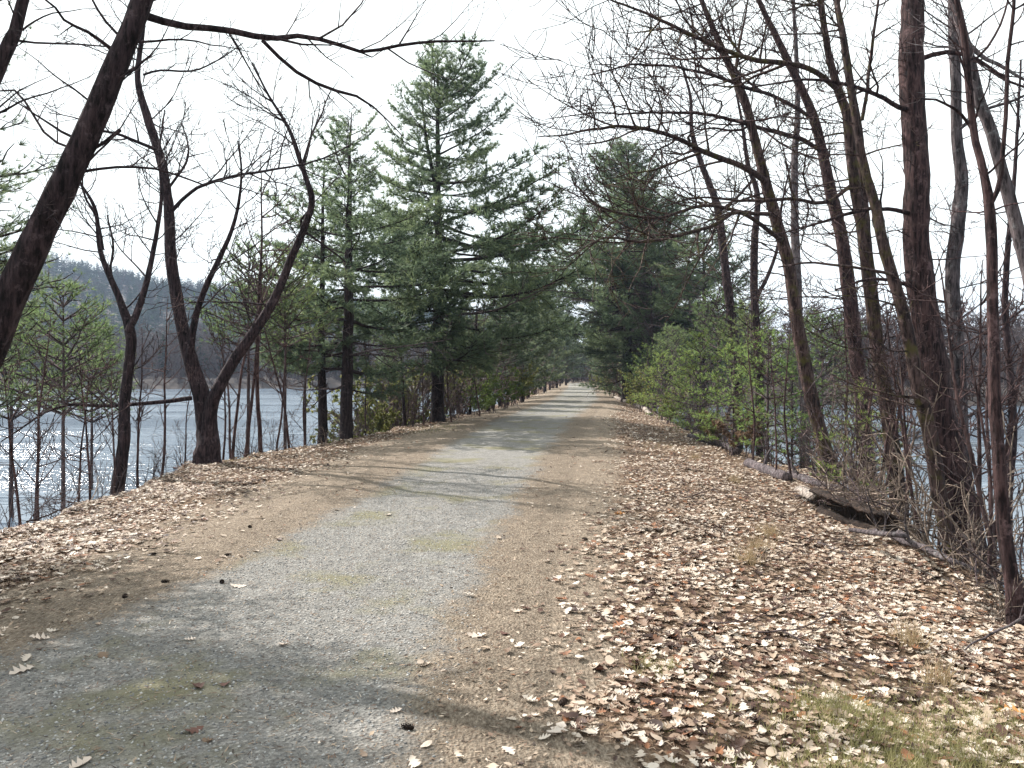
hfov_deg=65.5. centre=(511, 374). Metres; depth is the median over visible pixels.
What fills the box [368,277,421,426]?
bare tree
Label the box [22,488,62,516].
fallen branch
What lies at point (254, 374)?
bare sapling
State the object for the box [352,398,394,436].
shrub
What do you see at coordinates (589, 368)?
pine
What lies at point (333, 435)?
shrub
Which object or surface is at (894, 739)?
grass
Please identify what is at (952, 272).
grey bank tree
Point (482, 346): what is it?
white pine
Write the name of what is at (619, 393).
shrub
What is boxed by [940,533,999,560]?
fallen branch
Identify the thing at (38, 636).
fallen leaf
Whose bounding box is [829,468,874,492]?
fallen branch
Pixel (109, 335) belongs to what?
young pine
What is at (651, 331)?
bare tree
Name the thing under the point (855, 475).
shrub
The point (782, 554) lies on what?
fallen branch
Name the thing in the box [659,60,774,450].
thin back tree
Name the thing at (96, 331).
young pine
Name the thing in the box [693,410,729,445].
shrub
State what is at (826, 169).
straight back tree
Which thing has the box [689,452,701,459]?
grass tuft
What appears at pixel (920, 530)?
fallen branch
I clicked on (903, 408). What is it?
bare sapling
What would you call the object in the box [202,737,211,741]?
fallen leaf
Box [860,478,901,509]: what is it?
fallen branch
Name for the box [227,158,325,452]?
bare sapling
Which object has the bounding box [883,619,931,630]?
fallen branch
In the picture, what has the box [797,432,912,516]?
fallen branch
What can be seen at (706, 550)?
fallen branch
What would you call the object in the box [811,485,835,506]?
fallen branch
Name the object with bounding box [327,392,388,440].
shrub
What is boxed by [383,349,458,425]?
shrub
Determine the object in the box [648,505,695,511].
fallen branch
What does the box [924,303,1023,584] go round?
bare sapling
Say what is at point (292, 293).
young pine
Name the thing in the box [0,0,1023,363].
sky
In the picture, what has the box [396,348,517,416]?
shrub
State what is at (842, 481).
shrub
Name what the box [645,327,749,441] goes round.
young pine
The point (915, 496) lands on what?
shrub
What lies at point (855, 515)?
fallen branch
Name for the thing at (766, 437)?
shrub
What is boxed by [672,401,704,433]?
shrub
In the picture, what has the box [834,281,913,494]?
bare sapling
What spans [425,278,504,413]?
pine
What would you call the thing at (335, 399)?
shrub
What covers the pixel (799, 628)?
fallen branch
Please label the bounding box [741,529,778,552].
grass tuft
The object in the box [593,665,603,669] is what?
fallen leaf
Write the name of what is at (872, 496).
fallen branch
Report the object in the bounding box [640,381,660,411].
shrub
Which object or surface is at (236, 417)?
bare sapling
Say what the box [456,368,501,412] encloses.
shrub
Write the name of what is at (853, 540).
fallen branch
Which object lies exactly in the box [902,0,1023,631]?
slim tree
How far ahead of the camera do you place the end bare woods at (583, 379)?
184.23 m
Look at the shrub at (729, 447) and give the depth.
18.67 m
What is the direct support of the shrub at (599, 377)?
on the ground at (598, 433)
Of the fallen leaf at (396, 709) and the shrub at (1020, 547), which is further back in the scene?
the shrub at (1020, 547)
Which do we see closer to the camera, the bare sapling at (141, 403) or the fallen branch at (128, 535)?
the fallen branch at (128, 535)
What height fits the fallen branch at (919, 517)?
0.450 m
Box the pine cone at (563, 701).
[558,698,567,705]
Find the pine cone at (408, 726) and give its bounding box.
[401,722,413,729]
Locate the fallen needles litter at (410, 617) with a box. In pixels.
[0,445,1023,767]
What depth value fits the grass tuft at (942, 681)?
4.80 m
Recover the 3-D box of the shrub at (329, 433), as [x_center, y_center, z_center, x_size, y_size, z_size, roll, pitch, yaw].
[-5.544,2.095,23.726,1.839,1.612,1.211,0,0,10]
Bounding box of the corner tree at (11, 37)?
[0,0,183,130]
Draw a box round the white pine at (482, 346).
[303,31,630,422]
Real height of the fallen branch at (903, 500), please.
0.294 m
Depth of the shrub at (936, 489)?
8.70 m
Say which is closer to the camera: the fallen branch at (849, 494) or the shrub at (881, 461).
the fallen branch at (849, 494)
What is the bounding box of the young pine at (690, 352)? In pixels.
[653,345,731,430]
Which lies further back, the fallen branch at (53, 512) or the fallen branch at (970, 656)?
the fallen branch at (53, 512)
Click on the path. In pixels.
(525, 434)
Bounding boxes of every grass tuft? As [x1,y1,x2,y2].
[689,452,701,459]
[719,473,749,483]
[728,539,766,566]
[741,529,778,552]
[745,519,790,536]
[875,615,943,650]
[904,644,973,692]
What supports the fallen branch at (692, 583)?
on the ground at (598, 433)
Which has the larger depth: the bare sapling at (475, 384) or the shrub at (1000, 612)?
the bare sapling at (475, 384)
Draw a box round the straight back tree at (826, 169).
[496,0,902,490]
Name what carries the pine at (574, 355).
on the ground at (598, 433)
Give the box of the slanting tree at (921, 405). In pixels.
[748,0,959,558]
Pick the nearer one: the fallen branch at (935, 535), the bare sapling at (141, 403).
the fallen branch at (935, 535)
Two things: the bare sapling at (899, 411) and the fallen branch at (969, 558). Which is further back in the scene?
the bare sapling at (899, 411)
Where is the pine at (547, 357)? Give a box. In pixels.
[511,302,558,396]
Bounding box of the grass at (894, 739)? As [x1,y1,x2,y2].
[226,421,1023,767]
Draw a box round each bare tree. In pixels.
[342,327,389,424]
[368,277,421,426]
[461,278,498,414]
[480,299,524,410]
[626,265,668,411]
[664,257,747,430]
[664,296,701,424]
[702,81,818,457]
[703,262,791,439]
[896,0,1023,358]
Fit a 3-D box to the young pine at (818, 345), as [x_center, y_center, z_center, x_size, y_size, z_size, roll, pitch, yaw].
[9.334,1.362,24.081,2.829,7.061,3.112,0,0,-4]
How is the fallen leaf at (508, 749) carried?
on the path
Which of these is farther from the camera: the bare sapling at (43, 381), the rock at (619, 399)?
the rock at (619, 399)
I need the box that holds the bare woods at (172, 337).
[0,319,484,385]
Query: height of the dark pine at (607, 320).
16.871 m
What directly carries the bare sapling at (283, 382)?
on the ground at (598, 433)
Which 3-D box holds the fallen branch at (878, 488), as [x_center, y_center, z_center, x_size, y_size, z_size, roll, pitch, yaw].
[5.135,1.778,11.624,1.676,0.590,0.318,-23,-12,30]
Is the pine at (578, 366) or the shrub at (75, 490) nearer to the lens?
the shrub at (75, 490)
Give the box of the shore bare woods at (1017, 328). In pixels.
[646,286,1023,401]
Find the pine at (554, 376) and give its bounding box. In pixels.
[531,292,575,392]
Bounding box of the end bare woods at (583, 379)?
[405,303,829,384]
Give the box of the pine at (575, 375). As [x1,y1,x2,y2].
[559,308,585,384]
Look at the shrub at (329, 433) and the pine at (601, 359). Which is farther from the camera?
the pine at (601, 359)
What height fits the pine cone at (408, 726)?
0.038 m
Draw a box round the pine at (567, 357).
[549,298,583,387]
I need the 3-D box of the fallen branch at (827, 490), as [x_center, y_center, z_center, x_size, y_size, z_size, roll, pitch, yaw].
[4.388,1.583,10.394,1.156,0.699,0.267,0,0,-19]
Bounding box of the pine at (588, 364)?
[584,350,597,377]
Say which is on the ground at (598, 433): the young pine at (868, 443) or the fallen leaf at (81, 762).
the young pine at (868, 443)
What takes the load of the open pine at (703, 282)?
on the ground at (598, 433)
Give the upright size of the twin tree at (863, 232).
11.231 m
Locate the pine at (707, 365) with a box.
[664,298,729,418]
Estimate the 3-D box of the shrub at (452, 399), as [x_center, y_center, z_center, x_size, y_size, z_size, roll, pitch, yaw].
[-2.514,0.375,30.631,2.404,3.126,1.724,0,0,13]
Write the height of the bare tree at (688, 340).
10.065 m
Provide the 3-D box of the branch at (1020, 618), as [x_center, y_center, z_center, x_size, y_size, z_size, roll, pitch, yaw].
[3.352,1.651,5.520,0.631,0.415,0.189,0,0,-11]
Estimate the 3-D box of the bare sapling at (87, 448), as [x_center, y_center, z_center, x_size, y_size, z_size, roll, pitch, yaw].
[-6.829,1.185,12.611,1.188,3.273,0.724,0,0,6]
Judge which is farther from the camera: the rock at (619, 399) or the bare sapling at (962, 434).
the rock at (619, 399)
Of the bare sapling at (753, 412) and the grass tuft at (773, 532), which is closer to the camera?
the grass tuft at (773, 532)
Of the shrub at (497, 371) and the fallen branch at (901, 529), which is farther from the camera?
the shrub at (497, 371)
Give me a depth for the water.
40.73 m
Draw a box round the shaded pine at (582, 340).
[560,192,721,373]
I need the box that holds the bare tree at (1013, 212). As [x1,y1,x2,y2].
[896,0,1023,358]
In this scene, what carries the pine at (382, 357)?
on the ground at (598, 433)
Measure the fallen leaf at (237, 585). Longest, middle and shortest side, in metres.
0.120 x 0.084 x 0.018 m
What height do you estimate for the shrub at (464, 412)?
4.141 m
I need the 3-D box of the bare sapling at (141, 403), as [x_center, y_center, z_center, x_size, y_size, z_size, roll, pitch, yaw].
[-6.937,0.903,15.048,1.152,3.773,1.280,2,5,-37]
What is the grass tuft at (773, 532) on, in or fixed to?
on the ground at (598, 433)
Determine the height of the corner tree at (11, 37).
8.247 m
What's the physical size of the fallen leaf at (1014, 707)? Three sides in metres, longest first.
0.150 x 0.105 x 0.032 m
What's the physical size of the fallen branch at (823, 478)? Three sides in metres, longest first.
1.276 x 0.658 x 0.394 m
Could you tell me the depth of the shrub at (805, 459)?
17.98 m
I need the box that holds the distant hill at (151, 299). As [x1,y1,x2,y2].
[28,251,585,379]
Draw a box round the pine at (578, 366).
[572,340,585,382]
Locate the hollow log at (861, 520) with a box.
[794,486,898,531]
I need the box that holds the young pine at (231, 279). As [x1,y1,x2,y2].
[184,232,311,454]
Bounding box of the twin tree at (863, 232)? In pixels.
[520,0,943,511]
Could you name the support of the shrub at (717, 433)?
on the ground at (598, 433)
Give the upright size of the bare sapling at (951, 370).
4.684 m
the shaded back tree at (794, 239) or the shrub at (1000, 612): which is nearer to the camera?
the shrub at (1000, 612)
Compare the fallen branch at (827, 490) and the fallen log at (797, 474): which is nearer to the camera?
the fallen branch at (827, 490)
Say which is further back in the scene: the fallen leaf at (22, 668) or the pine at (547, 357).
the pine at (547, 357)
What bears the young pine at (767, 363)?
on the ground at (598, 433)
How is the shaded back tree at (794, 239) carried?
on the ground at (598, 433)
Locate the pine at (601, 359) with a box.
[579,284,647,392]
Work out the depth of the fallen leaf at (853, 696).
4.25 m
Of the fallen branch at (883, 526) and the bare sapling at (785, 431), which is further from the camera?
the bare sapling at (785, 431)
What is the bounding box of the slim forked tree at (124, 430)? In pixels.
[14,87,197,494]
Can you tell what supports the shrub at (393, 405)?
on the ground at (598, 433)
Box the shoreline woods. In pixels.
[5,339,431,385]
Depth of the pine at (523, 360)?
42.57 m
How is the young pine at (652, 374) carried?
on the ground at (598, 433)
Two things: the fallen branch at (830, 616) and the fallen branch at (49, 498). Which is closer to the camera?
the fallen branch at (830, 616)
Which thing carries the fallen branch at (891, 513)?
on the ground at (598, 433)
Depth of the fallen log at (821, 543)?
8.34 m
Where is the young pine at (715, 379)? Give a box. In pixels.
[687,339,773,447]
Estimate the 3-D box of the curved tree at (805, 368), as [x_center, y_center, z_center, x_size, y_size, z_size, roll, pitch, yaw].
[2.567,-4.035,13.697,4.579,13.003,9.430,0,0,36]
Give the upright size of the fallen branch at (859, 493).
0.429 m
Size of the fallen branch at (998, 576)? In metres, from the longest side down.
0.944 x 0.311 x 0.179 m
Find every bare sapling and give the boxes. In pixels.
[0,317,93,522]
[0,337,50,525]
[11,361,81,522]
[46,346,120,500]
[46,355,125,501]
[81,351,134,494]
[118,324,183,487]
[135,285,202,474]
[162,361,210,462]
[186,291,269,459]
[206,219,303,456]
[207,319,248,459]
[215,238,285,459]
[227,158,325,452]
[249,294,289,448]
[261,305,305,450]
[271,324,330,445]
[353,336,385,433]
[408,335,442,425]
[433,319,460,421]
[444,319,483,416]
[730,314,771,459]
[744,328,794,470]
[750,312,813,480]
[802,300,884,481]
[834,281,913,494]
[845,299,969,501]
[861,283,912,512]
[871,330,910,505]
[874,315,955,540]
[875,254,1023,594]
[882,302,985,444]
[912,343,984,550]
[920,240,1023,561]
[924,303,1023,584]
[935,299,1023,581]
[966,293,1023,584]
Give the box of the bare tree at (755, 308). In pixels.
[702,81,818,457]
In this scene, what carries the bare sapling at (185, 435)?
on the ground at (598, 433)
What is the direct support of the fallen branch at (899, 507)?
on the ground at (598, 433)
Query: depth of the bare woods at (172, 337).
209.62 m
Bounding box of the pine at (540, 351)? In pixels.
[494,257,559,402]
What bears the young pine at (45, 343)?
on the ground at (598, 433)
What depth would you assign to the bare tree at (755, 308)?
23.58 m
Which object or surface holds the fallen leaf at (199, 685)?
on the path
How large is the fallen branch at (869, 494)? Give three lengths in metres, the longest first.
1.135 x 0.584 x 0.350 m
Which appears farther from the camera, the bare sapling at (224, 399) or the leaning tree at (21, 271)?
the bare sapling at (224, 399)
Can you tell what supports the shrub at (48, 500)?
on the ground at (598, 433)
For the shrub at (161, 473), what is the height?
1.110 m
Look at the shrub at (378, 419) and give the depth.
25.55 m
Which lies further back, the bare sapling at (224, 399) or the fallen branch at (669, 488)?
the bare sapling at (224, 399)
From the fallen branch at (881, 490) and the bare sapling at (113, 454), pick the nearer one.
the fallen branch at (881, 490)
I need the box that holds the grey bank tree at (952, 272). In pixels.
[871,0,1023,459]
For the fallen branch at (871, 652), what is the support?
on the ground at (598, 433)
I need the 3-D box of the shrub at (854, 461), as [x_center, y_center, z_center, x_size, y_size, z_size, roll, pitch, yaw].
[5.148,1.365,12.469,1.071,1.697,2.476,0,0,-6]
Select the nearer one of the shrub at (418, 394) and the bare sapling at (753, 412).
the bare sapling at (753, 412)
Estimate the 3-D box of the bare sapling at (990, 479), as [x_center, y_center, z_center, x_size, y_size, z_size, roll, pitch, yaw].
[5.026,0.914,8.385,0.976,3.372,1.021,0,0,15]
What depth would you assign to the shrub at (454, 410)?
30.90 m
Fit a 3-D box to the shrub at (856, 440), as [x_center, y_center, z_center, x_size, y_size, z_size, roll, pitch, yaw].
[5.992,0.870,13.045,2.889,2.534,1.904,0,0,-18]
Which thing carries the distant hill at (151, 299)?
on the ground at (598, 433)
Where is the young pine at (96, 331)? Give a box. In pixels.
[0,263,124,508]
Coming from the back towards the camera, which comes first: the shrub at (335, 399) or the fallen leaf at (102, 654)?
the shrub at (335, 399)
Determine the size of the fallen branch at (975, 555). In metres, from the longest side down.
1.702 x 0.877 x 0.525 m
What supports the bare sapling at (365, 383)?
on the ground at (598, 433)
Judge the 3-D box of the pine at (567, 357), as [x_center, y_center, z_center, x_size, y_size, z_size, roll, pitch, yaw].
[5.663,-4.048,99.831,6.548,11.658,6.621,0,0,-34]
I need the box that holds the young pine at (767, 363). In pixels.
[707,325,826,463]
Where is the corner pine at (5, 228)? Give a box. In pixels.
[0,0,82,422]
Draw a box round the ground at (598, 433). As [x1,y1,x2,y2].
[0,269,1023,767]
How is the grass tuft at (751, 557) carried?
on the ground at (598, 433)
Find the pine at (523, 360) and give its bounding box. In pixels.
[468,267,535,406]
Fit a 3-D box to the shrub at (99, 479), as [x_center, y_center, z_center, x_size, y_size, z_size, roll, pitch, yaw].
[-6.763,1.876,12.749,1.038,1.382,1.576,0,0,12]
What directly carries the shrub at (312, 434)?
on the ground at (598, 433)
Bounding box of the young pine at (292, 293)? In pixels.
[246,243,342,449]
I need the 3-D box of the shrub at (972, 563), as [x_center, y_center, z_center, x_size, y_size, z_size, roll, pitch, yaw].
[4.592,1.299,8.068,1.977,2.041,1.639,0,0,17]
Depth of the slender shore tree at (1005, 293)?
13.14 m
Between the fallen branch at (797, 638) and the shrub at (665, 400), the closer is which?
the fallen branch at (797, 638)
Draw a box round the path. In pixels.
[0,383,607,767]
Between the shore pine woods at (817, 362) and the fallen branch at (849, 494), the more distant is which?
the shore pine woods at (817, 362)
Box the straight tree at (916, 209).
[693,0,1023,575]
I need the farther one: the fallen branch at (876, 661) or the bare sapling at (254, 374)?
the bare sapling at (254, 374)
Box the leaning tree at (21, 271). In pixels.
[0,0,518,368]
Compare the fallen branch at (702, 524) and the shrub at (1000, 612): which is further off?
the fallen branch at (702, 524)
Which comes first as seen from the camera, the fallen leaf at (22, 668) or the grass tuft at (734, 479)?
the fallen leaf at (22, 668)
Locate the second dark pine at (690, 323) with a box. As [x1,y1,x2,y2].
[604,187,750,418]
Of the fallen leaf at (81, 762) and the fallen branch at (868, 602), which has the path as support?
the fallen leaf at (81, 762)
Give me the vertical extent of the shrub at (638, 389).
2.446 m
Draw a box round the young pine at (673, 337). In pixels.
[649,323,694,422]
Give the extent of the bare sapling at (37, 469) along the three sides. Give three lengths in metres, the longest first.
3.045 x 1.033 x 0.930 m
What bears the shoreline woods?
on the ground at (598, 433)
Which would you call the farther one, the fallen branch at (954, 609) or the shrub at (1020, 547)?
the shrub at (1020, 547)
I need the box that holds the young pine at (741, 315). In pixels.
[714,297,795,450]
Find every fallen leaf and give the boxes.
[9,664,33,673]
[29,632,50,639]
[69,756,91,767]
[98,652,108,657]
[184,726,203,733]
[192,682,204,687]
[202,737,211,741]
[230,583,245,587]
[390,707,401,711]
[467,632,485,637]
[501,746,514,754]
[547,721,568,733]
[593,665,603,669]
[850,695,869,705]
[996,704,1023,713]
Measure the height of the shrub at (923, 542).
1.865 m
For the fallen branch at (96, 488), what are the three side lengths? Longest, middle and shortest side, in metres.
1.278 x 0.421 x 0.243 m
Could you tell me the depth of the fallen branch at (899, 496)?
10.77 m
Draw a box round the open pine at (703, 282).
[628,209,780,433]
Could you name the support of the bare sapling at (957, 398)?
on the ground at (598, 433)
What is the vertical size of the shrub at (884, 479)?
2.154 m
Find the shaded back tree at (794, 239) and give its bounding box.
[747,0,833,471]
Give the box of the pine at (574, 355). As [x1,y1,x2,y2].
[560,303,580,383]
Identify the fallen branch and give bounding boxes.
[16,492,79,505]
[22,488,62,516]
[26,476,86,521]
[78,475,107,500]
[105,529,158,537]
[640,528,703,548]
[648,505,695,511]
[651,477,683,493]
[677,487,717,499]
[677,566,711,599]
[678,511,728,533]
[686,539,724,554]
[687,623,711,638]
[697,564,733,577]
[709,593,795,623]
[737,478,842,501]
[751,597,850,632]
[752,519,807,535]
[757,537,807,560]
[781,623,861,667]
[782,478,836,508]
[794,611,854,621]
[795,476,927,499]
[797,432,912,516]
[800,449,835,500]
[806,441,829,508]
[810,485,880,507]
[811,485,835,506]
[813,473,833,502]
[816,650,914,663]
[821,493,931,523]
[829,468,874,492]
[830,485,935,538]
[834,451,861,519]
[834,520,879,547]
[835,471,919,506]
[835,489,917,503]
[842,570,886,622]
[848,520,921,534]
[850,631,896,663]
[855,475,904,503]
[858,463,878,510]
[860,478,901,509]
[867,473,899,517]
[872,494,940,511]
[873,490,934,514]
[883,478,909,513]
[883,507,920,542]
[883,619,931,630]
[890,685,953,689]
[906,508,932,540]
[911,538,938,553]
[912,602,1004,620]
[926,615,977,660]
[929,494,973,552]
[938,490,1023,583]
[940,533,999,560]
[944,514,1003,583]
[949,524,980,586]
[984,564,1023,585]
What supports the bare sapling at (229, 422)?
on the ground at (598, 433)
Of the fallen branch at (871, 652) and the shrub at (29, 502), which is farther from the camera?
the shrub at (29, 502)
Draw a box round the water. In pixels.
[0,388,1023,594]
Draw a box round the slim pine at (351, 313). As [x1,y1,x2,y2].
[222,106,472,440]
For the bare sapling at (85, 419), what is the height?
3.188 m
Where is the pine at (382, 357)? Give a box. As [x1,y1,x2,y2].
[357,333,427,430]
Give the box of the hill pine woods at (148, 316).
[1,251,580,377]
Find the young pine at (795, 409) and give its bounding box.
[725,349,843,467]
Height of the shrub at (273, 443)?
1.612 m
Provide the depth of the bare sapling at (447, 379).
27.95 m
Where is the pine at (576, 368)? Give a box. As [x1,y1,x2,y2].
[567,343,582,382]
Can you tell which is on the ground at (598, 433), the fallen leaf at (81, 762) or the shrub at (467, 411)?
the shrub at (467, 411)
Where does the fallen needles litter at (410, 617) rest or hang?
on the path
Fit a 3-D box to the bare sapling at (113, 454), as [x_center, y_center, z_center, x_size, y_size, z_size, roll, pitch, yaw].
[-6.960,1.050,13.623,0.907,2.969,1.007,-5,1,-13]
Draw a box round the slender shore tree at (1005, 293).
[946,59,1023,530]
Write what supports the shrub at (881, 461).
on the ground at (598, 433)
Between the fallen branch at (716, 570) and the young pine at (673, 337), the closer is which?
the fallen branch at (716, 570)
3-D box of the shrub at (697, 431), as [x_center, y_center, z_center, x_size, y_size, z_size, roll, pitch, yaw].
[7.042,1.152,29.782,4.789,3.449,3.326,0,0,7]
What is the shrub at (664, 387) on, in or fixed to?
on the ground at (598, 433)
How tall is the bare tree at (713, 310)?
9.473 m
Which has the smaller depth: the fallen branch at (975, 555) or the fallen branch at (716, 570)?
the fallen branch at (716, 570)
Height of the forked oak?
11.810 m
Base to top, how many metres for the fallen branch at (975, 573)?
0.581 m
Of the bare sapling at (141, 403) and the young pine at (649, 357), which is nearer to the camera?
the bare sapling at (141, 403)
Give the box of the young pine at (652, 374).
[632,349,688,419]
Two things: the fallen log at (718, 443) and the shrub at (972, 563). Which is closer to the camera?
the shrub at (972, 563)
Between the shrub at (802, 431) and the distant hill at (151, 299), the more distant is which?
the distant hill at (151, 299)
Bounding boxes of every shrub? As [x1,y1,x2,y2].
[0,459,80,529]
[0,471,72,525]
[13,460,127,518]
[32,438,96,518]
[46,451,138,503]
[110,415,172,490]
[128,431,174,477]
[165,417,225,472]
[220,404,287,454]
[221,412,257,458]
[251,407,300,449]
[289,418,339,446]
[297,425,362,444]
[301,375,414,443]
[307,348,442,434]
[307,422,340,446]
[314,425,365,442]
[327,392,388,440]
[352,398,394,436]
[355,365,445,428]
[357,397,400,433]
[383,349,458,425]
[383,363,456,429]
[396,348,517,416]
[398,367,453,426]
[417,348,479,421]
[417,365,489,418]
[420,336,491,413]
[428,366,474,413]
[455,366,493,414]
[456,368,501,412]
[457,337,522,408]
[460,378,494,415]
[482,366,526,409]
[490,354,521,407]
[494,343,539,403]
[502,361,538,404]
[516,336,545,398]
[530,351,558,393]
[543,354,576,387]
[572,359,620,392]
[587,338,669,405]
[593,350,635,396]
[596,369,621,396]
[618,366,660,411]
[635,358,708,420]
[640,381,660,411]
[652,363,765,438]
[658,389,687,423]
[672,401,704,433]
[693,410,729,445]
[698,401,751,447]
[710,392,748,455]
[711,405,769,458]
[750,401,811,466]
[769,390,882,481]
[771,352,922,494]
[777,381,934,513]
[801,452,879,492]
[805,424,879,490]
[809,412,893,498]
[820,429,904,499]
[843,410,933,522]
[847,365,988,549]
[851,395,929,503]
[862,441,991,541]
[865,412,1023,586]
[865,473,1023,570]
[899,437,1023,581]
[924,439,1023,591]
[946,547,1023,624]
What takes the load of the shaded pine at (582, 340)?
on the ground at (598, 433)
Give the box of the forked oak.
[0,0,380,464]
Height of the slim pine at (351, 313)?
10.272 m
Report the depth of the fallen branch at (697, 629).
4.75 m
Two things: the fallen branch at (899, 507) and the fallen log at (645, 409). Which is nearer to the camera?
the fallen branch at (899, 507)
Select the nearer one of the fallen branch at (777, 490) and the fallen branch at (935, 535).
the fallen branch at (935, 535)
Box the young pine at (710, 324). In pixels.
[685,285,760,431]
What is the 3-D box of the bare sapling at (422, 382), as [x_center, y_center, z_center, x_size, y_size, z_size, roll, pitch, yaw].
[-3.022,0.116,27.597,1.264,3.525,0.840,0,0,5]
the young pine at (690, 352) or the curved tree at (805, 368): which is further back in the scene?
the young pine at (690, 352)
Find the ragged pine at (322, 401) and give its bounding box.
[224,155,387,443]
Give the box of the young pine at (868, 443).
[808,378,914,501]
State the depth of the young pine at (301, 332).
25.97 m
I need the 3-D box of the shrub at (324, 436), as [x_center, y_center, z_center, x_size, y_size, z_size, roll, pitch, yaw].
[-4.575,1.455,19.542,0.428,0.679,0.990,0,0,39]
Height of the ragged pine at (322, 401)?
9.961 m
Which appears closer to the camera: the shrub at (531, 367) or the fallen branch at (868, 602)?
the fallen branch at (868, 602)
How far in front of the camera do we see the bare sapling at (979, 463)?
9.28 m
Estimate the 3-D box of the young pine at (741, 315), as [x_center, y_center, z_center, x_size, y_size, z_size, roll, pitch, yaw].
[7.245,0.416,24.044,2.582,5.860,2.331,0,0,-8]
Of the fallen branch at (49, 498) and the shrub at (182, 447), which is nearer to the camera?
the fallen branch at (49, 498)
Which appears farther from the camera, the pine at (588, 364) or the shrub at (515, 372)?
the pine at (588, 364)
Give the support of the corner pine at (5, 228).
on the ground at (598, 433)
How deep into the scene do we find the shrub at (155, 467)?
14.39 m
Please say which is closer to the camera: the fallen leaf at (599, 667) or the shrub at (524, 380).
the fallen leaf at (599, 667)
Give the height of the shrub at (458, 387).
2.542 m
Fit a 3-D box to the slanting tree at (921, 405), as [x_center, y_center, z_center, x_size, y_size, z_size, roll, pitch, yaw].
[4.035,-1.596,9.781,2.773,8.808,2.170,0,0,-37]
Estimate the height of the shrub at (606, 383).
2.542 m
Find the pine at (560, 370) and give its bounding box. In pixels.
[524,297,567,389]
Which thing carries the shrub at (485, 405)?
on the ground at (598, 433)
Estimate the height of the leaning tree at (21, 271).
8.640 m
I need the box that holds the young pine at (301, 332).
[259,275,355,446]
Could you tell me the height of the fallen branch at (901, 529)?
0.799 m
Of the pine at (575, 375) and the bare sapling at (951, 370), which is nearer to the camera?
the bare sapling at (951, 370)
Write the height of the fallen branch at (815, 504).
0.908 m
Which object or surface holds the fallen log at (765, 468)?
on the ground at (598, 433)
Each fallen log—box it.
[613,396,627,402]
[633,403,652,416]
[687,433,741,453]
[743,444,791,480]
[786,458,844,491]
[817,542,915,573]
[848,528,907,538]
[855,486,979,573]
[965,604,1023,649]
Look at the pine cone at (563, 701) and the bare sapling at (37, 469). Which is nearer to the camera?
the pine cone at (563, 701)
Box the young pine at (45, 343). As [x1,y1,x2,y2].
[0,277,106,516]
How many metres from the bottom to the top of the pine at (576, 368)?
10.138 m
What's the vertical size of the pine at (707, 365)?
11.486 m
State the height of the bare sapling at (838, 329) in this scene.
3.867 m
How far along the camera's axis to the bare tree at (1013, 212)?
7.74 m
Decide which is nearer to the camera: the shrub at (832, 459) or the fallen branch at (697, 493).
the fallen branch at (697, 493)
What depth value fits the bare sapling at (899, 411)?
11.63 m
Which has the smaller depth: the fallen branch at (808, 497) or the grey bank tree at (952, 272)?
the fallen branch at (808, 497)
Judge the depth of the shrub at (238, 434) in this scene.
18.20 m
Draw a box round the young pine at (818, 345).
[783,306,871,410]
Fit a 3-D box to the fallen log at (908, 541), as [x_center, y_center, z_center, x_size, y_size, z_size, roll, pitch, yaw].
[4.298,1.626,8.674,0.420,0.602,2.080,0,0,0]
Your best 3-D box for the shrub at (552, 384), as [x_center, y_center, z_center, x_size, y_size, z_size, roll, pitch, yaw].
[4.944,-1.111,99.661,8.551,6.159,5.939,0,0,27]
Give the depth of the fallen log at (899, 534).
7.97 m
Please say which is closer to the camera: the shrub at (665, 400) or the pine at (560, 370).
the shrub at (665, 400)
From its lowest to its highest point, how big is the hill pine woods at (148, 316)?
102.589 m
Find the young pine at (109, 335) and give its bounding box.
[38,315,138,488]
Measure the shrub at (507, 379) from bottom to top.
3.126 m
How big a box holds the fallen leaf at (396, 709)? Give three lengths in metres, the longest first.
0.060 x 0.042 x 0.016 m
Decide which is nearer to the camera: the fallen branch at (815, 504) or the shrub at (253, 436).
the fallen branch at (815, 504)
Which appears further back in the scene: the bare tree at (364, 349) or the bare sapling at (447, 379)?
the bare tree at (364, 349)
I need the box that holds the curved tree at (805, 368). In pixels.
[485,0,839,484]
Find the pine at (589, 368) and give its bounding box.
[579,343,591,381]
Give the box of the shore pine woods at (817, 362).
[661,301,987,380]
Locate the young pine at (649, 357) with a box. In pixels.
[622,343,669,407]
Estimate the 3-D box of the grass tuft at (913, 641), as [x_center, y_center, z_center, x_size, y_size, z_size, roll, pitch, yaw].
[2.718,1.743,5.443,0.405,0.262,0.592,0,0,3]
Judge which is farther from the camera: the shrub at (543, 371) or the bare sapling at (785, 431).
the shrub at (543, 371)
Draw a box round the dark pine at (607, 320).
[502,135,721,403]
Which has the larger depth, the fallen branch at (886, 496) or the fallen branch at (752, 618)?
the fallen branch at (886, 496)

